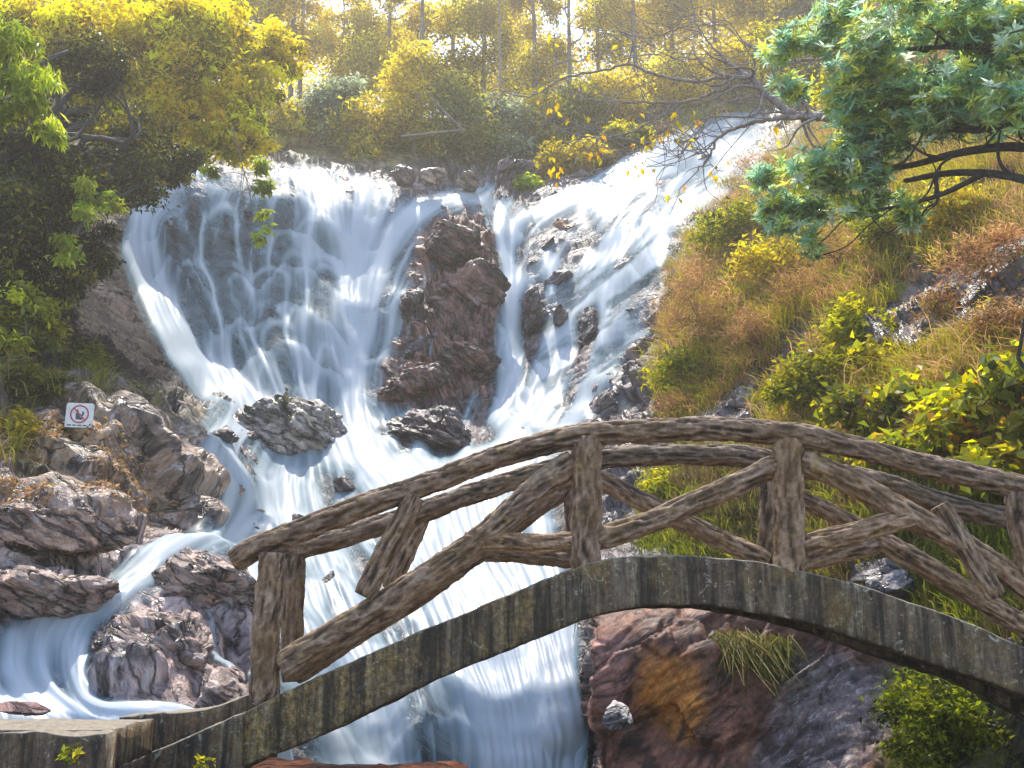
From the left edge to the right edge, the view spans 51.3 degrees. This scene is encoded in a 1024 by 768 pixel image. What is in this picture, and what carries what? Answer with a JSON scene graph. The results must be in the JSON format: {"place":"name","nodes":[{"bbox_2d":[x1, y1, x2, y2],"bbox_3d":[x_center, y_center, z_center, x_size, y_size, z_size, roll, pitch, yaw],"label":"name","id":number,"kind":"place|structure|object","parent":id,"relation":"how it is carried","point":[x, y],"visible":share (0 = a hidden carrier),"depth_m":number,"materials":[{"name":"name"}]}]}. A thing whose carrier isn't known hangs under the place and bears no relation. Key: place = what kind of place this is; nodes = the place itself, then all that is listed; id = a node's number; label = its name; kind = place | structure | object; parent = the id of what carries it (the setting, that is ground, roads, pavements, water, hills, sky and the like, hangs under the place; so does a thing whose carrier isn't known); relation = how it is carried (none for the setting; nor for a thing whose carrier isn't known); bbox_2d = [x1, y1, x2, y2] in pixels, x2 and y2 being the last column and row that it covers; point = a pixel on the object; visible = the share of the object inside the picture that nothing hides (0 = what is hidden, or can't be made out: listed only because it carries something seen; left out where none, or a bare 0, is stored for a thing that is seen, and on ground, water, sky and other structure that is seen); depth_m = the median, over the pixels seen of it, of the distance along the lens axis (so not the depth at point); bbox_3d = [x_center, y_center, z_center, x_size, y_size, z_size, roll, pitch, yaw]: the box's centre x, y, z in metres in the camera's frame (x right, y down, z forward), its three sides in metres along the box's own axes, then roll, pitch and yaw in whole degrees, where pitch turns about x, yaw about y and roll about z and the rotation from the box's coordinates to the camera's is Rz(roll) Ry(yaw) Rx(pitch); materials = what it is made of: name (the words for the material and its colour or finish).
{"place":"outdoors","nodes":[
{"label":"outdoors","id":0,"kind":"place"},
{"bbox_2d":[252,758,467,767],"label":"ground","id":1,"kind":"structure","parent":0,"point":[281,763],"depth_m":6.73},
{"bbox_2d":[8,0,746,116],"label":"sky","id":2,"kind":"structure","parent":0,"point":[578,35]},
{"bbox_2d":[0,110,761,767],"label":"waterfall","id":3,"kind":"structure","parent":0,"point":[520,706],"depth_m":26.41,"materials":[{"name":"liquid"}]},
{"bbox_2d":[0,0,1023,767],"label":"terrain","id":4,"kind":"structure","parent":0,"point":[154,406],"depth_m":17.46,"materials":[{"name":"stone"}]},
{"bbox_2d":[0,405,45,445],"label":"shrub","id":5,"kind":"object","parent":4,"relation":"on","point":[19,426],"visible":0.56,"depth_m":14.97,"materials":[{"name":"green plant"}]},
{"bbox_2d":[0,351,49,407],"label":"shrub","id":6,"kind":"object","parent":4,"relation":"on","point":[19,373],"visible":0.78,"depth_m":16.23,"materials":[{"name":"green plant"}]},
{"bbox_2d":[0,701,50,715],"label":"boulder","id":7,"kind":"object","parent":4,"relation":"on","point":[23,708],"visible":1,"depth_m":8.63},
{"bbox_2d":[0,9,70,152],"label":"overhanging tree","id":8,"kind":"object","parent":4,"relation":"on","point":[23,86],"visible":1,"depth_m":13.65,"materials":[{"name":"green plant"}]},
{"bbox_2d":[0,269,73,360],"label":"shrub","id":9,"kind":"object","parent":4,"relation":"on","point":[23,321],"visible":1,"depth_m":17.66,"materials":[{"name":"green plant"}]},
{"bbox_2d":[32,367,75,404],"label":"shrub","id":10,"kind":"object","parent":4,"relation":"on","point":[61,379],"visible":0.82,"depth_m":16.50,"materials":[{"name":"green plant"}]},
{"bbox_2d":[0,565,119,619],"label":"rock slab","id":11,"kind":"object","parent":4,"relation":"on","point":[31,592],"visible":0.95,"depth_m":11.14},
{"bbox_2d":[0,291,131,465],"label":"bank grass","id":12,"kind":"structure","parent":4,"relation":"on","point":[99,374],"depth_m":16.43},
{"bbox_2d":[0,500,138,554],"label":"rock slab","id":13,"kind":"object","parent":4,"relation":"on","point":[26,526],"visible":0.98,"depth_m":12.04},
{"bbox_2d":[0,718,153,767],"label":"path slab","id":14,"kind":"structure","parent":4,"relation":"on","point":[40,743],"depth_m":7.33,"materials":[{"name":"concrete"}]},
{"bbox_2d":[64,403,94,427],"bbox_3d":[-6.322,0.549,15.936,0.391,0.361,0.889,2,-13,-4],"label":"warning sign","id":15,"kind":"object","parent":4,"relation":"on","point":[79,415],"visible":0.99,"depth_m":15.51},
{"bbox_2d":[50,330,115,370],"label":"shrub","id":16,"kind":"object","parent":4,"relation":"on","point":[82,346],"visible":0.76,"depth_m":18.50,"materials":[{"name":"green plant"}]},
{"bbox_2d":[44,172,129,281],"bbox_3d":[-7.517,-2.744,18.725,1.302,1.804,1.265,0,-13,0],"label":"shrub","id":17,"kind":"object","parent":4,"relation":"on","point":[86,210],"visible":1,"depth_m":18.56,"materials":[{"name":"green plant"}]},
{"bbox_2d":[0,409,184,527],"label":"fallen leaves","id":18,"kind":"object","parent":4,"relation":"on","point":[42,484],"visible":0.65,"depth_m":15.02,"materials":[{"name":"brown dry leaves"}]},
{"bbox_2d":[0,23,213,312],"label":"overhanging tree","id":19,"kind":"object","parent":4,"relation":"on","point":[37,194],"visible":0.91,"depth_m":19.96,"materials":[{"name":"green plant"}]},
{"bbox_2d":[86,609,215,682],"bbox_3d":[-3.947,2.960,11.567,1.463,1.015,1.677,4,-13,-16],"label":"boulder","id":20,"kind":"object","parent":4,"relation":"on","point":[183,640],"visible":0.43,"depth_m":11.20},
{"bbox_2d":[0,0,314,183],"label":"overhanging tree","id":21,"kind":"object","parent":4,"relation":"on","point":[213,41],"visible":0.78,"depth_m":25.88,"materials":[{"name":"green plant"}]},
{"bbox_2d":[198,128,277,248],"bbox_3d":[-6.080,-4.340,23.471,1.936,2.853,0.705,0,-13,0],"label":"hanging sprig","id":22,"kind":"object","parent":21,"relation":"hanging from","point":[261,168],"visible":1,"depth_m":23.45,"materials":[{"name":"green plant"}]},
{"bbox_2d":[115,683,280,767],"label":"abutment","id":23,"kind":"object","parent":4,"relation":"on","point":[182,738],"visible":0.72,"depth_m":8.58,"materials":[{"name":"concrete"}]},
{"bbox_2d":[148,547,255,614],"bbox_3d":[-3.897,2.639,13.370,1.607,1.137,2.140,0,-13,0],"label":"boulder","id":24,"kind":"object","parent":4,"relation":"on","point":[200,579],"visible":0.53,"depth_m":12.72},
{"bbox_2d":[194,665,247,708],"bbox_3d":[-2.973,3.174,10.879,0.525,0.585,0.905,4,-13,-17],"label":"boulder","id":25,"kind":"object","parent":4,"relation":"on","point":[222,685],"visible":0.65,"depth_m":10.60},
{"bbox_2d":[209,0,305,80],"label":"slender tree","id":26,"kind":"object","parent":4,"relation":"on","point":[280,12],"visible":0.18,"depth_m":51.94,"materials":[{"name":"yellow plant"}]},
{"bbox_2d":[252,91,322,144],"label":"bush","id":27,"kind":"object","parent":4,"relation":"on","point":[281,119],"visible":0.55,"depth_m":40.76,"materials":[{"name":"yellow plant"}]},
{"bbox_2d":[233,392,347,457],"bbox_3d":[-5.284,1.201,25.307,2.666,1.829,2.417,0,-13,0],"label":"boulder","id":28,"kind":"object","parent":4,"relation":"on","point":[286,423],"visible":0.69,"depth_m":24.63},
{"bbox_2d":[259,0,364,103],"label":"slender tree","id":29,"kind":"object","parent":4,"relation":"on","point":[313,41],"visible":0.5,"depth_m":55.08,"materials":[{"name":"yellow plant"}]},
{"bbox_2d":[288,69,371,143],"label":"bush","id":30,"kind":"object","parent":4,"relation":"on","point":[325,97],"visible":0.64,"depth_m":41.45,"materials":[{"name":"green plant"}]},
{"bbox_2d":[309,0,388,98],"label":"slender tree","id":31,"kind":"object","parent":4,"relation":"on","point":[353,14],"visible":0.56,"depth_m":51.66,"materials":[{"name":"yellow plant"}]},
{"bbox_2d":[298,0,419,97],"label":"slender tree","id":32,"kind":"object","parent":4,"relation":"on","point":[316,5],"visible":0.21,"depth_m":63.62,"materials":[{"name":"yellow plant"}]},
{"bbox_2d":[320,83,405,159],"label":"bush","id":33,"kind":"object","parent":4,"relation":"on","point":[370,139],"visible":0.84,"depth_m":40.55,"materials":[{"name":"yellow plant"}]},
{"bbox_2d":[3,0,795,118],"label":"wood","id":34,"kind":"object","parent":4,"relation":"on","point":[685,44],"visible":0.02,"depth_m":74.67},
{"bbox_2d":[332,0,471,113],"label":"slender tree","id":35,"kind":"object","parent":4,"relation":"on","point":[413,19],"visible":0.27,"depth_m":55.19,"materials":[{"name":"yellow plant"}]},
{"bbox_2d":[390,164,416,187],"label":"boulder","id":36,"kind":"object","parent":4,"relation":"on","point":[404,176],"visible":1,"depth_m":35.35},
{"bbox_2d":[354,39,458,153],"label":"bush","id":37,"kind":"object","parent":4,"relation":"on","point":[406,82],"visible":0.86,"depth_m":41.43,"materials":[{"name":"yellow plant"}]},
{"bbox_2d":[310,0,502,126],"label":"slender tree","id":38,"kind":"object","parent":4,"relation":"on","point":[449,24],"visible":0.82,"depth_m":50.94,"materials":[{"name":"yellow plant"}]},
{"bbox_2d":[399,287,424,321],"bbox_3d":[-2.805,-2.074,30.464,0.882,1.326,1.489,0,-13,0],"label":"rock face","id":39,"kind":"object","parent":4,"relation":"on","point":[410,301],"visible":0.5,"depth_m":29.92},
{"bbox_2d":[377,361,452,403],"bbox_3d":[-2.423,-0.016,28.362,1.778,1.380,2.520,-8,-15,32],"label":"rock","id":40,"kind":"object","parent":4,"relation":"on","point":[415,381],"visible":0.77,"depth_m":27.57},
{"bbox_2d":[397,333,435,357],"bbox_3d":[-2.578,-0.961,29.405,1.184,0.815,0.977,0,-13,0],"label":"rock face","id":41,"kind":"object","parent":4,"relation":"on","point":[419,344],"visible":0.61,"depth_m":29.06},
{"bbox_2d":[378,0,458,114],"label":"slender tree","id":42,"kind":"object","parent":4,"relation":"on","point":[411,35],"visible":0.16,"depth_m":57.40,"materials":[{"name":"yellow plant"}]},
{"bbox_2d":[386,405,471,449],"bbox_3d":[-1.982,1.095,25.614,2.081,1.327,2.299,0,-13,0],"label":"boulder","id":43,"kind":"object","parent":4,"relation":"on","point":[439,426],"visible":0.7,"depth_m":24.92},
{"bbox_2d":[418,167,446,185],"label":"boulder","id":44,"kind":"object","parent":4,"relation":"on","point":[432,176],"visible":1,"depth_m":35.36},
{"bbox_2d":[424,219,488,266],"bbox_3d":[-1.737,-4.174,32.264,2.076,1.494,2.134,0,-13,0],"label":"rock face","id":45,"kind":"object","parent":4,"relation":"on","point":[448,243],"visible":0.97,"depth_m":31.50},
{"bbox_2d":[418,64,513,162],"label":"bush","id":46,"kind":"object","parent":4,"relation":"on","point":[463,99],"visible":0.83,"depth_m":41.85,"materials":[{"name":"green plant"}]},
{"bbox_2d":[456,170,478,191],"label":"boulder","id":47,"kind":"object","parent":4,"relation":"on","point":[468,180],"visible":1,"depth_m":36.41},
{"bbox_2d":[425,258,510,316],"bbox_3d":[-1.411,-2.445,30.930,2.845,2.005,1.778,-4,-13,16],"label":"rock face","id":48,"kind":"object","parent":4,"relation":"on","point":[478,281],"visible":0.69,"depth_m":30.39},
{"bbox_2d":[437,340,501,380],"bbox_3d":[-1.126,-0.428,28.855,1.839,1.546,1.888,-6,-14,25],"label":"rock face","id":49,"kind":"object","parent":4,"relation":"on","point":[476,362],"visible":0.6,"depth_m":28.26},
{"bbox_2d":[429,0,548,120],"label":"slender tree","id":50,"kind":"object","parent":4,"relation":"on","point":[509,36],"visible":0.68,"depth_m":51.21,"materials":[{"name":"yellow plant"}]},
{"bbox_2d":[203,89,796,180],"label":"river","id":51,"kind":"structure","parent":4,"relation":"on","point":[575,168],"depth_m":41.89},
{"bbox_2d":[468,84,545,161],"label":"bush","id":52,"kind":"object","parent":4,"relation":"on","point":[517,145],"visible":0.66,"depth_m":42.68,"materials":[{"name":"green plant"}]},
{"bbox_2d":[481,0,546,93],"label":"slender tree","id":53,"kind":"object","parent":4,"relation":"on","point":[526,36],"visible":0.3,"depth_m":61.27,"materials":[{"name":"yellow plant"}]},
{"bbox_2d":[496,156,536,175],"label":"boulder","id":54,"kind":"object","parent":4,"relation":"on","point":[510,166],"visible":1,"depth_m":39.05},
{"bbox_2d":[506,172,550,191],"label":"bush","id":55,"kind":"object","parent":4,"relation":"on","point":[529,183],"visible":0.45,"depth_m":38.43,"materials":[{"name":"green plant"}]},
{"bbox_2d":[521,286,541,335],"bbox_3d":[0.542,-2.048,30.324,0.598,1.302,1.259,0,-13,0],"label":"boulder","id":56,"kind":"object","parent":4,"relation":"on","point":[531,303],"visible":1,"depth_m":30.03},
{"bbox_2d":[490,0,584,99],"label":"slender tree","id":57,"kind":"object","parent":4,"relation":"on","point":[515,5],"visible":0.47,"depth_m":57.78,"materials":[{"name":"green plant"}]},
{"bbox_2d":[497,78,586,150],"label":"bush","id":58,"kind":"object","parent":4,"relation":"on","point":[537,127],"visible":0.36,"depth_m":43.84,"materials":[{"name":"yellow plant"}]},
{"bbox_2d":[493,0,642,95],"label":"slender tree","id":59,"kind":"object","parent":4,"relation":"on","point":[586,20],"visible":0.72,"depth_m":55.06,"materials":[{"name":"yellow plant"}]},
{"bbox_2d":[531,74,614,147],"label":"bush","id":60,"kind":"object","parent":4,"relation":"on","point":[572,103],"visible":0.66,"depth_m":44.07,"materials":[{"name":"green plant"}]},
{"bbox_2d":[533,134,615,172],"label":"bush","id":61,"kind":"object","parent":4,"relation":"on","point":[569,154],"visible":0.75,"depth_m":39.63,"materials":[{"name":"yellow plant"}]},
{"bbox_2d":[578,306,596,342],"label":"boulder","id":62,"kind":"object","parent":4,"relation":"on","point":[587,324],"visible":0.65,"depth_m":29.03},
{"bbox_2d":[589,389,617,418],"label":"boulder","id":63,"kind":"object","parent":4,"relation":"on","point":[602,403],"visible":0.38,"depth_m":24.52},
{"bbox_2d":[602,700,633,730],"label":"boulder","id":64,"kind":"object","parent":4,"relation":"on","point":[617,715],"visible":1,"depth_m":12.25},
{"bbox_2d":[575,59,661,127],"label":"bush","id":65,"kind":"object","parent":4,"relation":"on","point":[612,80],"visible":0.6,"depth_m":45.25,"materials":[{"name":"yellow plant"}]},
{"bbox_2d":[228,416,1023,766],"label":"footbridge","id":66,"kind":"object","parent":4,"relation":"on","point":[768,578],"visible":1,"depth_m":8.84,"materials":[{"name":"wood"}]},
{"bbox_2d":[594,114,657,150],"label":"bush","id":67,"kind":"object","parent":4,"relation":"on","point":[640,133],"visible":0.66,"depth_m":40.77,"materials":[{"name":"yellow plant"}]},
{"bbox_2d":[585,0,682,78],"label":"slender tree","id":68,"kind":"object","parent":4,"relation":"on","point":[641,29],"visible":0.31,"depth_m":61.24,"materials":[{"name":"yellow plant"}]},
{"bbox_2d":[636,464,683,499],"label":"shrub","id":69,"kind":"object","parent":4,"relation":"on","point":[653,482],"visible":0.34,"depth_m":18.28,"materials":[{"name":"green plant"}]},
{"bbox_2d":[644,387,696,418],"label":"shrub","id":70,"kind":"object","parent":4,"relation":"on","point":[671,403],"visible":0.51,"depth_m":20.40,"materials":[{"name":"brown plant"}]},
{"bbox_2d":[636,0,706,59],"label":"slender tree","id":71,"kind":"object","parent":4,"relation":"on","point":[647,2],"visible":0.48,"depth_m":62.14,"materials":[{"name":"yellow plant"}]},
{"bbox_2d":[626,45,725,108],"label":"bush","id":72,"kind":"object","parent":4,"relation":"on","point":[675,94],"visible":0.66,"depth_m":47.82,"materials":[{"name":"yellow plant"}]},
{"bbox_2d":[636,338,722,399],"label":"shrub","id":73,"kind":"object","parent":4,"relation":"on","point":[671,362],"visible":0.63,"depth_m":21.45,"materials":[{"name":"green plant"}]},
{"bbox_2d":[642,242,742,350],"bbox_3d":[3.867,-1.688,22.394,2.164,2.513,1.920,11,-17,-41],"label":"shrub","id":74,"kind":"object","parent":4,"relation":"on","point":[696,326],"visible":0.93,"depth_m":22.24,"materials":[{"name":"brown plant"}]},
{"bbox_2d":[646,0,783,43],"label":"slender tree","id":75,"kind":"object","parent":4,"relation":"on","point":[767,3],"visible":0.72,"depth_m":60.47,"materials":[{"name":"yellow plant"}]},
{"bbox_2d":[684,0,764,35],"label":"slender tree","id":76,"kind":"object","parent":4,"relation":"on","point":[724,2],"visible":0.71,"depth_m":59.63,"materials":[{"name":"yellow plant"}]},
{"bbox_2d":[678,189,776,257],"bbox_3d":[5.581,-3.921,26.535,3.000,1.902,1.709,0,-13,0],"label":"shrub","id":77,"kind":"object","parent":4,"relation":"on","point":[737,218],"visible":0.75,"depth_m":26.34,"materials":[{"name":"green plant"}]},
{"bbox_2d":[439,0,1023,227],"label":"bare tree","id":78,"kind":"object","parent":4,"relation":"on","point":[808,116],"visible":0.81,"depth_m":17.48,"materials":[{"name":"yellow plant"}]},
{"bbox_2d":[692,27,775,95],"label":"bush","id":79,"kind":"object","parent":4,"relation":"on","point":[728,52],"visible":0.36,"depth_m":48.87,"materials":[{"name":"yellow plant"}]},
{"bbox_2d":[710,302,782,355],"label":"shrub","id":80,"kind":"object","parent":4,"relation":"on","point":[742,324],"visible":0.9,"depth_m":20.88,"materials":[{"name":"brown plant"}]},
{"bbox_2d":[677,626,833,718],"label":"hanging grass","id":81,"kind":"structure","parent":4,"relation":"hanging from","point":[748,650],"depth_m":13.22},
{"bbox_2d":[724,229,807,287],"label":"shrub","id":82,"kind":"object","parent":4,"relation":"on","point":[756,257],"visible":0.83,"depth_m":23.36,"materials":[{"name":"yellow plant"}]},
{"bbox_2d":[741,4,823,107],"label":"bush","id":83,"kind":"object","parent":4,"relation":"on","point":[764,35],"visible":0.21,"depth_m":43.60,"materials":[{"name":"yellow plant"}]},
{"bbox_2d":[743,259,829,316],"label":"shrub","id":84,"kind":"object","parent":4,"relation":"on","point":[787,285],"visible":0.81,"depth_m":21.09,"materials":[{"name":"brown plant"}]},
{"bbox_2d":[760,336,859,415],"bbox_3d":[4.932,-0.145,17.677,1.742,1.390,1.525,0,-13,0],"label":"shrub","id":85,"kind":"object","parent":4,"relation":"on","point":[807,380],"visible":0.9,"depth_m":17.44,"materials":[{"name":"green plant"}]},
{"bbox_2d":[620,441,1023,645],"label":"fresh grass","id":86,"kind":"structure","parent":4,"relation":"on","point":[928,594],"depth_m":13.91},
{"bbox_2d":[626,0,1023,474],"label":"slope grass","id":87,"kind":"structure","parent":4,"relation":"on","point":[957,357],"depth_m":20.34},
{"bbox_2d":[792,224,864,275],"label":"shrub","id":88,"kind":"object","parent":4,"relation":"on","point":[839,258],"visible":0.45,"depth_m":21.72,"materials":[{"name":"brown plant"}]},
{"bbox_2d":[670,224,1023,418],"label":"slope litter","id":89,"kind":"object","parent":4,"relation":"on","point":[992,273],"visible":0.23,"depth_m":18.38,"materials":[{"name":"brown plant"}]},
{"bbox_2d":[811,289,898,353],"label":"shrub","id":90,"kind":"object","parent":4,"relation":"on","point":[840,326],"visible":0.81,"depth_m":18.28,"materials":[{"name":"green plant"}]},
{"bbox_2d":[810,382,901,437],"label":"leafy plant","id":91,"kind":"object","parent":4,"relation":"on","point":[839,402],"visible":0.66,"depth_m":15.21,"materials":[{"name":"green plant"}]},
{"bbox_2d":[829,330,914,373],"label":"leafy plant","id":92,"kind":"object","parent":4,"relation":"on","point":[861,346],"visible":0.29,"depth_m":17.23,"materials":[{"name":"green plant"}]},
{"bbox_2d":[822,420,933,476],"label":"leafy plant","id":93,"kind":"object","parent":4,"relation":"on","point":[892,438],"visible":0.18,"depth_m":13.53,"materials":[{"name":"green plant"}]},
{"bbox_2d":[741,0,1023,369],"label":"broadleaf tree","id":94,"kind":"object","parent":4,"relation":"on","point":[930,103],"visible":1,"depth_m":12.73,"materials":[{"name":"green plant"}]},
{"bbox_2d":[865,569,913,598],"bbox_3d":[4.459,2.407,12.644,0.535,0.430,0.838,0,-13,0],"label":"boulder","id":95,"kind":"object","parent":4,"relation":"on","point":[894,583],"visible":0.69,"depth_m":12.41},
{"bbox_2d":[840,180,941,256],"bbox_3d":[7.513,-3.151,20.798,2.195,1.385,1.644,0,-13,0],"label":"shrub","id":96,"kind":"object","parent":4,"relation":"on","point":[885,225],"visible":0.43,"depth_m":20.67,"materials":[{"name":"green plant"}]},
{"bbox_2d":[854,365,951,431],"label":"leafy plant","id":97,"kind":"object","parent":4,"relation":"on","point":[884,394],"visible":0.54,"depth_m":14.60,"materials":[{"name":"green plant"}]},
{"bbox_2d":[858,667,1015,767],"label":"bush","id":98,"kind":"object","parent":4,"relation":"on","point":[922,732],"visible":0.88,"depth_m":10.17,"materials":[{"name":"green plant"}]},
{"bbox_2d":[908,279,970,324],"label":"shrub","id":99,"kind":"object","parent":4,"relation":"on","point":[936,302],"visible":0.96,"depth_m":17.14,"materials":[{"name":"brown plant"}]},
{"bbox_2d":[895,365,999,455],"bbox_3d":[5.538,0.447,13.419,1.617,1.280,1.354,12,-17,-43],"label":"leafy plant","id":100,"kind":"object","parent":4,"relation":"on","point":[949,400],"visible":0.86,"depth_m":13.10,"materials":[{"name":"green plant"}]},
{"bbox_2d":[900,163,1010,231],"bbox_3d":[8.228,-3.357,19.832,2.014,1.556,1.577,4,-13,-19],"label":"shrub","id":101,"kind":"object","parent":4,"relation":"on","point":[952,199],"visible":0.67,"depth_m":19.61,"materials":[{"name":"yellow plant"}]},
{"bbox_2d":[914,208,1023,295],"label":"shrub","id":102,"kind":"object","parent":4,"relation":"on","point":[1000,235],"visible":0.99,"depth_m":16.76,"materials":[{"name":"brown plant"}]},
{"bbox_2d":[946,432,1023,502],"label":"leafy plant","id":103,"kind":"object","parent":4,"relation":"on","point":[976,454],"visible":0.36,"depth_m":12.13,"materials":[{"name":"green plant"}]},
{"bbox_2d":[953,340,1023,448],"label":"leafy plant","id":104,"kind":"object","parent":4,"relation":"on","point":[1001,385],"visible":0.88,"depth_m":12.73,"materials":[{"name":"green plant"}]},
{"bbox_2d":[953,287,1023,341],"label":"shrub","id":105,"kind":"object","parent":4,"relation":"on","point":[1005,319],"visible":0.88,"depth_m":14.53,"materials":[{"name":"brown plant"}]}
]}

